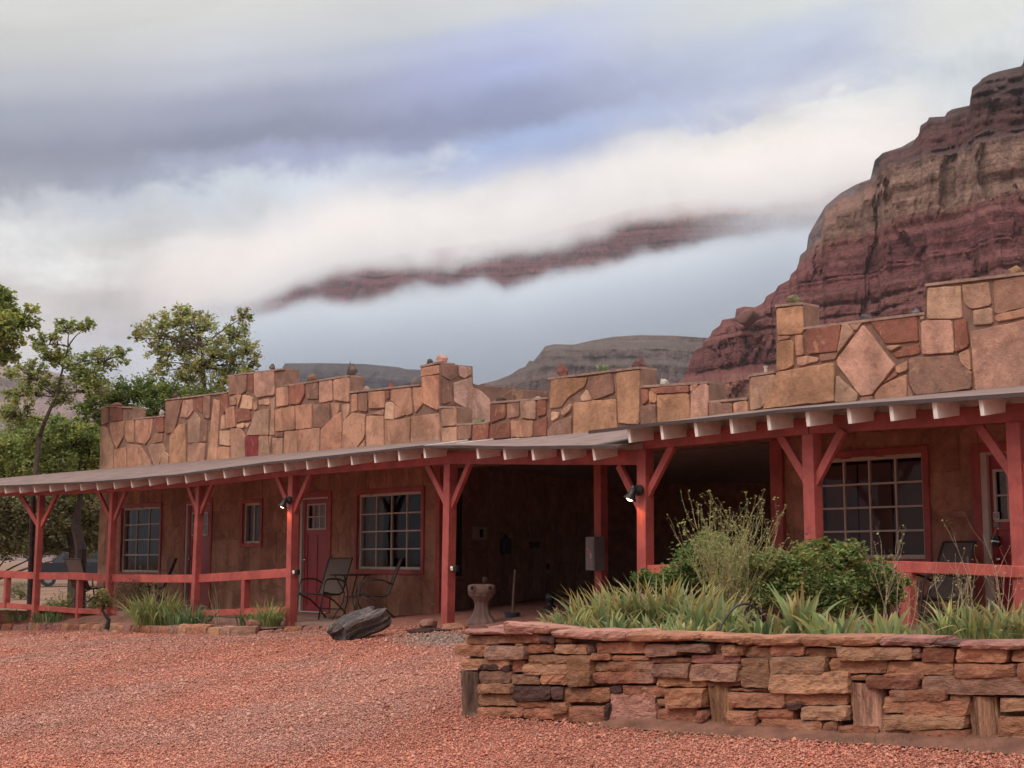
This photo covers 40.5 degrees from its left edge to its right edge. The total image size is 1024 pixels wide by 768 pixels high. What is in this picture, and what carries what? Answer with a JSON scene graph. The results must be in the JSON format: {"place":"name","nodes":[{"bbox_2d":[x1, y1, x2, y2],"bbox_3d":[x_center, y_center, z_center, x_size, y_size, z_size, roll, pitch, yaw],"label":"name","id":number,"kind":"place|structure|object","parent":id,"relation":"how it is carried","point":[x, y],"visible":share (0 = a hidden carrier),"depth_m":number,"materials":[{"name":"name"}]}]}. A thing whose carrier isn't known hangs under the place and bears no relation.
{"place":"outdoors","nodes":[
{"label":"outdoors","id":0,"kind":"place"},
{"bbox_2d":[0,367,157,560],"bbox_3d":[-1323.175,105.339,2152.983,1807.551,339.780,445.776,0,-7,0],"label":"hill","id":1,"kind":"structure","parent":0,"point":[40,406],"depth_m":2235.98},
{"bbox_2d":[283,363,475,388],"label":"dark mesa","id":2,"kind":"structure","parent":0,"point":[377,376],"depth_m":1701.46,"materials":[{"name":"stone"}]},
{"bbox_2d":[0,561,1023,767],"bbox_3d":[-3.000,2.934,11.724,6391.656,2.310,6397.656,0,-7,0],"label":"ground","id":3,"kind":"structure","parent":0,"point":[528,610],"depth_m":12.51,"materials":[{"name":"gravel"}]},
{"bbox_2d":[2,581,26,599],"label":"shrub","id":4,"kind":"object","parent":3,"relation":"on","point":[21,593],"visible":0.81,"depth_m":49.32,"materials":[{"name":"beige plant"}]},
{"bbox_2d":[0,282,44,388],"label":"leafy tree","id":5,"kind":"object","parent":3,"relation":"on","point":[13,318],"visible":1,"depth_m":24.27,"materials":[{"name":"green plant"}]},
{"bbox_2d":[0,524,98,579],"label":"tree","id":6,"kind":"object","parent":3,"relation":"on","point":[4,557],"visible":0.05,"depth_m":74.08,"materials":[{"name":"green plant"}]},
{"bbox_2d":[0,408,99,607],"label":"spreading tree","id":7,"kind":"object","parent":3,"relation":"on","point":[71,444],"visible":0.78,"depth_m":32.53,"materials":[{"name":"green plant"}]},
{"bbox_2d":[0,493,99,606],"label":"dusty tree","id":8,"kind":"object","parent":3,"relation":"on","point":[13,513],"visible":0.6,"depth_m":37.31,"materials":[{"name":"green plant"}]},
{"bbox_2d":[40,584,90,607],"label":"shrub","id":9,"kind":"object","parent":3,"relation":"on","point":[66,603],"visible":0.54,"depth_m":36.38,"materials":[{"name":"green plant"}]},
{"bbox_2d":[0,316,133,610],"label":"tall sparse tree","id":10,"kind":"object","parent":3,"relation":"on","point":[86,378],"visible":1,"depth_m":31.18,"materials":[{"name":"green plant"}]},
{"bbox_2d":[41,551,97,586],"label":"parked car","id":11,"kind":"object","parent":3,"relation":"on","point":[57,564],"visible":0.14,"depth_m":68.35,"materials":[{"name":"blue paint"}]},
{"bbox_2d":[86,593,95,608],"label":"shrub","id":12,"kind":"object","parent":3,"relation":"on","point":[91,605],"visible":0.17,"depth_m":35.41,"materials":[{"name":"green plant"}]},
{"bbox_2d":[92,587,113,629],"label":"gnarled shrub","id":13,"kind":"object","parent":3,"relation":"on","point":[103,599],"visible":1,"depth_m":22.67,"materials":[{"name":"green plant"}]},
{"bbox_2d":[69,372,227,434],"bbox_3d":[-9.468,2.854,36.131,4.316,6.390,2.068,0,-7,0],"label":"bushy tree","id":14,"kind":"object","parent":3,"relation":"on","point":[146,393],"visible":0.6,"depth_m":36.14,"materials":[{"name":"green plant"}]},
{"bbox_2d":[0,610,305,628],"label":"flower bed soil","id":15,"kind":"structure","parent":3,"relation":"on","point":[84,618],"depth_m":26.67,"materials":[{"name":"soil"}]},
{"bbox_2d":[3,609,29,620],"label":"daylily plant","id":16,"kind":"object","parent":15,"relation":"on","point":[18,616],"visible":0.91,"depth_m":27.92,"materials":[{"name":"green plant"}]},
{"bbox_2d":[27,604,66,622],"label":"daylily plant","id":17,"kind":"object","parent":15,"relation":"on","point":[51,617],"visible":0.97,"depth_m":27.14,"materials":[{"name":"green plant"}]},
{"bbox_2d":[109,571,166,618],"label":"dry shrub","id":18,"kind":"object","parent":15,"relation":"on","point":[140,593],"visible":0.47,"depth_m":25.51,"materials":[{"name":"green plant"}]},
{"bbox_2d":[136,571,161,607],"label":"dry flower stalks","id":19,"kind":"object","parent":15,"relation":"on","point":[153,590],"visible":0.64,"depth_m":23.66,"materials":[{"name":"brown plant"}]},
{"bbox_2d":[112,584,197,625],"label":"daylily plant","id":20,"kind":"object","parent":15,"relation":"on","point":[147,615],"visible":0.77,"depth_m":23.21,"materials":[{"name":"green plant"}]},
{"bbox_2d":[154,600,224,625],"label":"daylily plant","id":21,"kind":"object","parent":15,"relation":"on","point":[192,618],"visible":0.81,"depth_m":22.36,"materials":[{"name":"green plant"}]},
{"bbox_2d":[208,585,219,623],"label":"dead stalk","id":22,"kind":"object","parent":15,"relation":"on","point":[217,610],"visible":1,"depth_m":22.34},
{"bbox_2d":[232,610,252,625],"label":"daylily plant","id":23,"kind":"object","parent":15,"relation":"on","point":[241,619],"visible":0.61,"depth_m":21.85,"materials":[{"name":"green plant"}]},
{"bbox_2d":[245,619,260,625],"bbox_3d":[-3.926,3.642,21.050,0.226,0.150,0.163,3,-8,-21],"label":"red rock","id":24,"kind":"object","parent":15,"relation":"on","point":[251,622],"visible":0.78,"depth_m":20.99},
{"bbox_2d":[242,599,292,626],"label":"daylily plant","id":25,"kind":"object","parent":15,"relation":"on","point":[269,621],"visible":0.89,"depth_m":21.38,"materials":[{"name":"green plant"}]},
{"bbox_2d":[0,621,321,635],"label":"stone edging","id":26,"kind":"object","parent":3,"relation":"on","point":[198,629],"visible":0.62,"depth_m":22.50,"materials":[{"name":"stone"}]},
{"bbox_2d":[127,301,262,394],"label":"olive crowned tree","id":27,"kind":"object","parent":3,"relation":"on","point":[199,365],"visible":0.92,"depth_m":40.37,"materials":[{"name":"green plant"}]},
{"bbox_2d":[327,606,391,640],"bbox_3d":[-1.995,3.165,18.118,0.822,0.523,0.404,3,-8,-22],"label":"petrified log","id":28,"kind":"object","parent":3,"relation":"on","point":[361,623],"visible":0.97,"depth_m":18.03,"materials":[{"name":"stone"}]},
{"bbox_2d":[405,628,436,632],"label":"flat slab","id":29,"kind":"structure","parent":3,"relation":"on","point":[421,630],"depth_m":18.18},
{"bbox_2d":[419,618,436,627],"bbox_3d":[-1.143,3.213,18.500,0.228,0.170,0.229,-4,-8,31],"label":"block stone","id":30,"kind":"object","parent":3,"relation":"on","point":[428,623],"visible":0.83,"depth_m":18.43,"materials":[{"name":"stone"}]},
{"bbox_2d":[430,628,458,631],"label":"thin slab","id":31,"kind":"structure","parent":3,"relation":"on","point":[440,629],"depth_m":18.05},
{"bbox_2d":[441,622,469,630],"bbox_3d":[-0.723,3.202,18.242,0.420,0.130,0.400,0,-7,0],"label":"stepping stone","id":32,"kind":"object","parent":3,"relation":"on","point":[456,625],"visible":0.73,"depth_m":18.11,"materials":[{"name":"stone"}]},
{"bbox_2d":[467,624,486,628],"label":"brown rock","id":33,"kind":"object","parent":3,"relation":"on","point":[477,626],"visible":0.29,"depth_m":18.10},
{"bbox_2d":[466,584,496,624],"bbox_3d":[-0.415,3.024,18.970,0.434,0.569,0.415,0,-7,0],"label":"carved pedestal","id":34,"kind":"object","parent":3,"relation":"on","point":[481,595],"visible":0.91,"depth_m":18.85,"materials":[{"name":"stone"}]},
{"bbox_2d":[0,272,1023,627],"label":"stone lodge","id":35,"kind":"structure","parent":3,"relation":"on","point":[882,430],"depth_m":21.95,"materials":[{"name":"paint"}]},
{"bbox_2d":[64,558,104,607],"bbox_3d":[-8.336,3.928,27.290,0.600,0.997,0.790,-6,-9,40],"label":"patio chair","id":36,"kind":"object","parent":35,"relation":"on","point":[76,565],"visible":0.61,"depth_m":27.08,"materials":[{"name":"brown metal"}]},
{"bbox_2d":[118,502,162,574],"bbox_3d":[-8.034,3.381,30.124,0.140,1.554,2.022,6,-9,-40],"label":"window","id":37,"kind":"structure","parent":35,"relation":"in","point":[146,505],"depth_m":30.31,"materials":[{"name":"paint"}]},
{"bbox_2d":[140,558,177,600],"bbox_3d":[-7.119,3.983,27.726,0.790,0.997,0.600,1,-7,-10],"label":"patio chair","id":38,"kind":"object","parent":35,"relation":"on","point":[171,569],"visible":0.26,"depth_m":27.62,"materials":[{"name":"brown metal"}]},
{"bbox_2d":[181,497,212,606],"bbox_3d":[-6.346,3.409,28.127,0.143,2.168,1.221,6,-9,-40],"label":"door","id":39,"kind":"structure","parent":35,"relation":"in","point":[188,509],"depth_m":28.30,"materials":[{"name":"red paint"}]},
{"bbox_2d":[239,498,263,547],"bbox_3d":[-4.916,2.668,26.574,0.211,0.923,0.816,6,-9,-40],"label":"window","id":40,"kind":"structure","parent":35,"relation":"in","point":[257,518],"depth_m":26.68,"materials":[{"name":"paint"}]},
{"bbox_2d":[278,496,291,508],"bbox_3d":[-3.549,1.850,21.636,0.214,0.195,0.154,3,-8,-21],"label":"post lamp","id":41,"kind":"object","parent":35,"relation":"attached to","point":[285,500],"visible":1,"depth_m":21.60,"materials":[{"name":"black metal"}]},
{"bbox_2d":[292,569,299,574],"bbox_3d":[-3.351,2.917,21.483,0.103,0.085,0.100,6,-9,-40],"label":"solar light","id":42,"kind":"object","parent":35,"relation":"attached to","point":[295,571],"visible":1,"depth_m":21.46,"materials":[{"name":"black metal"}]},
{"bbox_2d":[307,373,316,380],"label":"parapet rock","id":43,"kind":"object","parent":35,"relation":"on","point":[312,377],"visible":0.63,"depth_m":25.56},
{"bbox_2d":[297,491,331,612],"bbox_3d":[-3.510,3.004,24.815,0.143,2.138,1.136,6,-9,-40],"label":"door","id":44,"kind":"structure","parent":35,"relation":"in","point":[314,543],"depth_m":24.87,"materials":[{"name":"red paint"}]},
{"bbox_2d":[297,558,352,619],"bbox_3d":[-3.093,3.357,22.792,0.600,0.997,0.790,-6,-9,38],"label":"patio chair","id":45,"kind":"object","parent":35,"relation":"on","point":[329,585],"visible":0.95,"depth_m":22.96,"materials":[{"name":"fabric"}]},
{"bbox_2d":[330,574,370,619],"bbox_3d":[-2.621,3.444,22.445,0.680,0.730,0.680,0,-7,0],"label":"bistro table","id":46,"kind":"object","parent":35,"relation":"on","point":[356,575],"visible":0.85,"depth_m":22.35,"materials":[{"name":"black metal"}]},
{"bbox_2d":[347,363,357,374],"bbox_3d":[-2.830,-0.259,24.613,0.176,0.281,0.152,-6,-10,40],"label":"parapet rock","id":47,"kind":"object","parent":35,"relation":"on","point":[352,369],"visible":0.98,"depth_m":24.55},
{"bbox_2d":[354,558,403,617],"bbox_3d":[-2.124,3.240,21.872,0.790,0.997,0.600,1,-7,-8],"label":"patio chair","id":48,"kind":"object","parent":35,"relation":"on","point":[391,584],"visible":0.95,"depth_m":21.62,"materials":[{"name":"brown metal"}]},
{"bbox_2d":[353,486,424,574],"bbox_3d":[-1.988,2.455,23.136,0.218,1.421,1.983,6,-9,-40],"label":"window","id":49,"kind":"structure","parent":35,"relation":"in","point":[376,502],"depth_m":23.46,"materials":[{"name":"paint"}]},
{"bbox_2d":[435,354,447,361],"bbox_3d":[-1.147,-0.389,22.610,0.208,0.194,0.166,0,-7,0],"label":"parapet rock","id":50,"kind":"object","parent":35,"relation":"on","point":[442,358],"visible":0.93,"depth_m":22.57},
{"bbox_2d":[450,565,458,571],"bbox_3d":[-0.768,2.451,18.417,0.103,0.085,0.100,6,-9,-40],"label":"solar light","id":51,"kind":"object","parent":35,"relation":"attached to","point":[454,568],"visible":1,"depth_m":18.39,"materials":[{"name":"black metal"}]},
{"bbox_2d":[472,527,486,539],"bbox_3d":[-0.541,2.531,23.509,0.058,0.218,0.500,-3,-8,23],"label":"meter box","id":52,"kind":"object","parent":35,"relation":"attached to","point":[479,533],"visible":1,"depth_m":23.44,"materials":[{"name":"beige plastic"}]},
{"bbox_2d":[500,533,511,553],"bbox_3d":[-0.113,2.817,24.436,0.101,0.364,0.331,-3,-8,23],"label":"wall lantern","id":53,"kind":"object","parent":35,"relation":"attached to","point":[505,544],"depth_m":24.34,"materials":[{"name":"black metal"}]},
{"bbox_2d":[504,612,519,617],"bbox_3d":[0.000,3.329,19.536,0.228,0.221,0.228,0,-7,0],"label":"bucket","id":54,"kind":"object","parent":35,"relation":"on","point":[511,615],"visible":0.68,"depth_m":19.46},
{"bbox_2d":[511,569,515,612],"bbox_3d":[0.028,3.010,19.597,0.050,0.772,0.101,-6,-9,40],"label":"tool handle","id":55,"kind":"object","parent":54,"relation":"in","point":[513,590],"visible":0.79,"depth_m":19.58,"materials":[{"name":"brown wood"}]},
{"bbox_2d":[529,542,539,548],"bbox_3d":[0.421,2.987,25.706,0.015,0.126,0.523,-3,-8,23],"label":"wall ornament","id":56,"kind":"object","parent":35,"relation":"attached to","point":[534,544],"depth_m":25.68,"materials":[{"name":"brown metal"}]},
{"bbox_2d":[543,592,556,610],"bbox_3d":[0.560,3.298,20.246,0.230,0.530,0.230,0,-7,0],"label":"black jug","id":57,"kind":"object","parent":35,"relation":"on","point":[549,598],"visible":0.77,"depth_m":20.21,"materials":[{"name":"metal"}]},
{"bbox_2d":[557,363,567,375],"bbox_3d":[0.729,-0.193,19.953,0.166,0.228,0.133,0,-7,0],"label":"parapet rock","id":58,"kind":"object","parent":35,"relation":"on","point":[562,370],"visible":0.83,"depth_m":19.91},
{"bbox_2d":[586,537,604,569],"bbox_3d":[1.115,2.281,18.658,0.212,0.448,0.170,6,-9,-40],"label":"breaker box","id":59,"kind":"object","parent":35,"relation":"attached to","point":[595,553],"visible":1,"depth_m":18.59,"materials":[{"name":"grey metal"}]},
{"bbox_2d":[596,363,609,370],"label":"cactus plant","id":60,"kind":"object","parent":35,"relation":"on","point":[599,367],"visible":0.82,"depth_m":19.22,"materials":[{"name":"green plant"}]},
{"bbox_2d":[623,484,643,501],"bbox_3d":[1.316,1.196,15.167,0.214,0.195,0.154,3,-8,-21],"label":"post lamp","id":61,"kind":"object","parent":35,"relation":"attached to","point":[638,490],"visible":1,"depth_m":15.13,"materials":[{"name":"black metal"}]},
{"bbox_2d":[631,355,646,366],"bbox_3d":[1.724,-0.290,18.783,0.192,0.215,0.161,-4,-8,30],"label":"parapet rock","id":62,"kind":"object","parent":35,"relation":"on","point":[639,361],"visible":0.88,"depth_m":18.74,"materials":[{"name":"stone"}]},
{"bbox_2d":[786,294,802,302],"bbox_3d":[3.433,-1.004,16.850,0.206,0.144,0.164,0,-7,0],"label":"parapet rock","id":63,"kind":"object","parent":35,"relation":"on","point":[794,298],"visible":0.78,"depth_m":16.78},
{"bbox_2d":[860,314,869,319],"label":"parapet rock","id":64,"kind":"object","parent":35,"relation":"on","point":[864,316],"visible":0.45,"depth_m":16.02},
{"bbox_2d":[821,445,932,561],"bbox_3d":[4.056,1.395,15.671,0.185,1.304,1.625,6,-9,-40],"label":"window","id":65,"kind":"structure","parent":35,"relation":"in","point":[911,479],"depth_m":15.62,"materials":[{"name":"glass"}]},
{"bbox_2d":[970,441,1012,613],"bbox_3d":[5.122,1.667,14.326,0.166,2.140,0.704,6,-9,-40],"label":"door","id":66,"kind":"structure","parent":35,"relation":"in","point":[987,521],"depth_m":14.48,"materials":[{"name":"red paint"}]},
{"bbox_2d":[1008,265,1022,272],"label":"parapet rock","id":67,"kind":"object","parent":35,"relation":"on","point":[1016,269],"visible":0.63,"depth_m":14.60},
{"bbox_2d":[454,621,1023,737],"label":"planter wall","id":68,"kind":"structure","parent":3,"relation":"on","point":[871,683],"depth_m":8.72,"materials":[{"name":"brown stone"}]},
{"bbox_2d":[754,617,958,646],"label":"planter soil","id":69,"kind":"structure","parent":68,"relation":"in","point":[912,628],"depth_m":12.24,"materials":[{"name":"soil"}]},
{"bbox_2d":[532,604,603,627],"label":"iris plant","id":70,"kind":"object","parent":69,"relation":"on","point":[580,621],"visible":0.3,"depth_m":10.38,"materials":[{"name":"green plant"}]},
{"bbox_2d":[541,588,636,627],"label":"iris plant","id":71,"kind":"object","parent":69,"relation":"on","point":[597,614],"visible":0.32,"depth_m":10.63,"materials":[{"name":"green plant"}]},
{"bbox_2d":[559,577,660,626],"bbox_3d":[0.786,1.763,11.014,0.894,0.490,1.026,-5,-9,35],"label":"iris plant","id":72,"kind":"object","parent":69,"relation":"on","point":[611,601],"visible":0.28,"depth_m":10.79,"materials":[{"name":"green plant"}]},
{"bbox_2d":[570,608,652,628],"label":"iris plant","id":73,"kind":"object","parent":69,"relation":"on","point":[613,623],"visible":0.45,"depth_m":10.13,"materials":[{"name":"green plant"}]},
{"bbox_2d":[592,571,704,627],"bbox_3d":[1.036,1.708,10.855,1.130,0.530,0.896,0,-7,0],"label":"iris plant","id":74,"kind":"object","parent":69,"relation":"on","point":[636,607],"visible":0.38,"depth_m":10.69,"materials":[{"name":"green plant"}]},
{"bbox_2d":[611,606,688,629],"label":"iris plant","id":75,"kind":"object","parent":69,"relation":"on","point":[647,623],"visible":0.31,"depth_m":10.05,"materials":[{"name":"green plant"}]},
{"bbox_2d":[611,572,744,626],"bbox_3d":[1.278,1.700,10.899,1.074,0.538,0.918,4,-8,-31],"label":"iris plant","id":76,"kind":"object","parent":69,"relation":"on","point":[682,597],"visible":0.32,"depth_m":10.68,"materials":[{"name":"green plant"}]},
{"bbox_2d":[652,615,718,640],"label":"iris plant","id":77,"kind":"object","parent":69,"relation":"on","point":[680,626],"visible":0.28,"depth_m":9.78,"materials":[{"name":"green plant"}]},
{"bbox_2d":[630,525,753,604],"bbox_3d":[1.644,1.722,12.507,1.188,0.904,0.889,0,-7,0],"label":"leafy shrub","id":78,"kind":"object","parent":69,"relation":"on","point":[683,564],"visible":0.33,"depth_m":12.34,"materials":[{"name":"green plant"}]},
{"bbox_2d":[653,578,765,630],"bbox_3d":[1.514,1.693,10.461,0.936,0.465,0.784,0,-7,0],"label":"iris plant","id":79,"kind":"object","parent":69,"relation":"on","point":[699,611],"visible":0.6,"depth_m":10.42,"materials":[{"name":"green plant"}]},
{"bbox_2d":[706,613,752,632],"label":"iris plant","id":80,"kind":"object","parent":69,"relation":"on","point":[728,627],"visible":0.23,"depth_m":10.20,"materials":[{"name":"green plant"}]},
{"bbox_2d":[667,489,793,624],"bbox_3d":[1.878,1.498,11.873,1.111,1.227,0.743,0,-7,0],"label":"bare shrub","id":81,"kind":"object","parent":69,"relation":"on","point":[731,571],"visible":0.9,"depth_m":11.82,"materials":[{"name":"green plant"}]},
{"bbox_2d":[712,568,764,629],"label":"dry weed","id":82,"kind":"object","parent":69,"relation":"on","point":[742,600],"visible":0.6,"depth_m":11.08,"materials":[{"name":"green plant"}]},
{"bbox_2d":[718,603,772,630],"bbox_3d":[1.708,1.740,10.104,0.038,0.294,0.921,-6,-9,39],"label":"garden hose","id":83,"kind":"object","parent":69,"relation":"on","point":[735,607],"visible":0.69,"depth_m":10.01,"materials":[{"name":"rubber"}]},
{"bbox_2d":[729,603,786,634],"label":"iris plant","id":84,"kind":"object","parent":69,"relation":"on","point":[759,625],"visible":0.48,"depth_m":9.97,"materials":[{"name":"green plant"}]},
{"bbox_2d":[761,581,848,633],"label":"iris plant","id":85,"kind":"object","parent":69,"relation":"on","point":[795,607],"visible":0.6,"depth_m":9.71,"materials":[{"name":"green plant"}]},
{"bbox_2d":[738,533,912,621],"bbox_3d":[2.723,1.714,11.992,1.653,0.850,0.907,2,-8,-18],"label":"rose bush","id":86,"kind":"object","parent":69,"relation":"on","point":[820,563],"visible":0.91,"depth_m":11.88,"materials":[{"name":"green plant"}]},
{"bbox_2d":[788,603,872,634],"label":"iris plant","id":87,"kind":"object","parent":69,"relation":"on","point":[839,625],"visible":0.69,"depth_m":9.50,"materials":[{"name":"green plant"}]},
{"bbox_2d":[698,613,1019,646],"bbox_3d":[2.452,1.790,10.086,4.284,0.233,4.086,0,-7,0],"label":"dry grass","id":88,"kind":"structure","parent":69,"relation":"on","point":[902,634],"depth_m":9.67,"materials":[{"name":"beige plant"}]},
{"bbox_2d":[856,525,905,624],"bbox_3d":[3.060,1.599,11.469,0.430,0.865,0.285,4,-8,-28],"label":"dry weed","id":89,"kind":"object","parent":69,"relation":"on","point":[884,573],"visible":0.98,"depth_m":11.44,"materials":[{"name":"green plant"}]},
{"bbox_2d":[855,604,911,633],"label":"iris plant","id":90,"kind":"object","parent":69,"relation":"on","point":[891,624],"visible":0.56,"depth_m":9.89,"materials":[{"name":"green plant"}]},
{"bbox_2d":[885,558,942,628],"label":"dry weed","id":91,"kind":"object","parent":69,"relation":"on","point":[904,587],"visible":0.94,"depth_m":10.89,"materials":[{"name":"green plant"}]},
{"bbox_2d":[902,617,942,634],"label":"iris plant","id":92,"kind":"object","parent":69,"relation":"on","point":[909,630],"visible":0.22,"depth_m":9.63,"materials":[{"name":"green plant"}]},
{"bbox_2d":[933,564,966,617],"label":"dry weed","id":93,"kind":"object","parent":69,"relation":"on","point":[952,591],"visible":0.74,"depth_m":11.47,"materials":[{"name":"green plant"}]},
{"bbox_2d":[909,589,1006,638],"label":"iris plant","id":94,"kind":"object","parent":69,"relation":"on","point":[939,624],"visible":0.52,"depth_m":9.42,"materials":[{"name":"green plant"}]},
{"bbox_2d":[941,519,986,608],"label":"dry weed","id":95,"kind":"object","parent":69,"relation":"on","point":[969,582],"visible":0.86,"depth_m":11.22,"materials":[{"name":"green plant"}]},
{"bbox_2d":[934,597,1023,639],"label":"iris plant","id":96,"kind":"object","parent":69,"relation":"on","point":[982,625],"visible":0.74,"depth_m":9.16,"materials":[{"name":"green plant"}]},
{"bbox_2d":[967,598,1023,638],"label":"iris plant","id":97,"kind":"object","parent":69,"relation":"on","point":[1019,625],"visible":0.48,"depth_m":9.16,"materials":[{"name":"green plant"}]},
{"bbox_2d":[968,521,1023,618],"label":"dry weed","id":98,"kind":"object","parent":69,"relation":"on","point":[997,588],"visible":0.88,"depth_m":10.79,"materials":[{"name":"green plant"}]},
{"bbox_2d":[516,717,1023,755],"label":"soil strip","id":99,"kind":"object","parent":3,"relation":"on","point":[1003,744],"visible":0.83,"depth_m":8.20,"materials":[{"name":"soil"}]},
{"bbox_2d":[580,718,1009,754],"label":"weeds","id":100,"kind":"object","parent":99,"relation":"on","point":[836,740],"visible":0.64,"depth_m":8.51,"materials":[{"name":"green plant"}]},
{"bbox_2d":[885,540,976,622],"bbox_3d":[4.267,2.100,14.161,0.790,0.997,0.600,2,-8,-18],"label":"patio chair","id":101,"kind":"object","parent":3,"relation":"on","point":[948,551],"visible":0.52,"depth_m":14.21,"materials":[{"name":"brown metal"}]},
{"bbox_2d":[0,0,1023,396],"label":"sky","id":102,"kind":"structure","parent":0,"point":[213,156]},
{"bbox_2d":[234,178,869,384],"bbox_3d":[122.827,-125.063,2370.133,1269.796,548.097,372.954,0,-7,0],"label":"cloud","id":103,"kind":"structure","parent":0,"point":[500,309],"depth_m":2408.90,"materials":[{"name":"white"}]},
{"bbox_2d":[478,335,706,390],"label":"grey mesa","id":104,"kind":"structure","parent":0,"point":[668,358],"depth_m":1330.19,"materials":[{"name":"stone"}]},
{"bbox_2d":[743,613,773,625],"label":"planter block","id":105,"kind":"structure","parent":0,"point":[754,620],"depth_m":12.15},
{"bbox_2d":[678,62,1023,398],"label":"butte","id":106,"kind":"object","parent":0,"point":[940,199],"visible":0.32,"depth_m":401.05,"materials":[{"name":"stone"}]},
{"bbox_2d":[733,309,759,326],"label":"cliff boulder","id":107,"kind":"object","parent":106,"relation":"on","point":[747,317],"visible":1,"depth_m":431.80,"materials":[{"name":"stone"}]},
{"bbox_2d":[799,140,913,262],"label":"rock shoulder","id":108,"kind":"object","parent":106,"relation":"attached to","point":[814,236],"visible":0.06,"depth_m":915.15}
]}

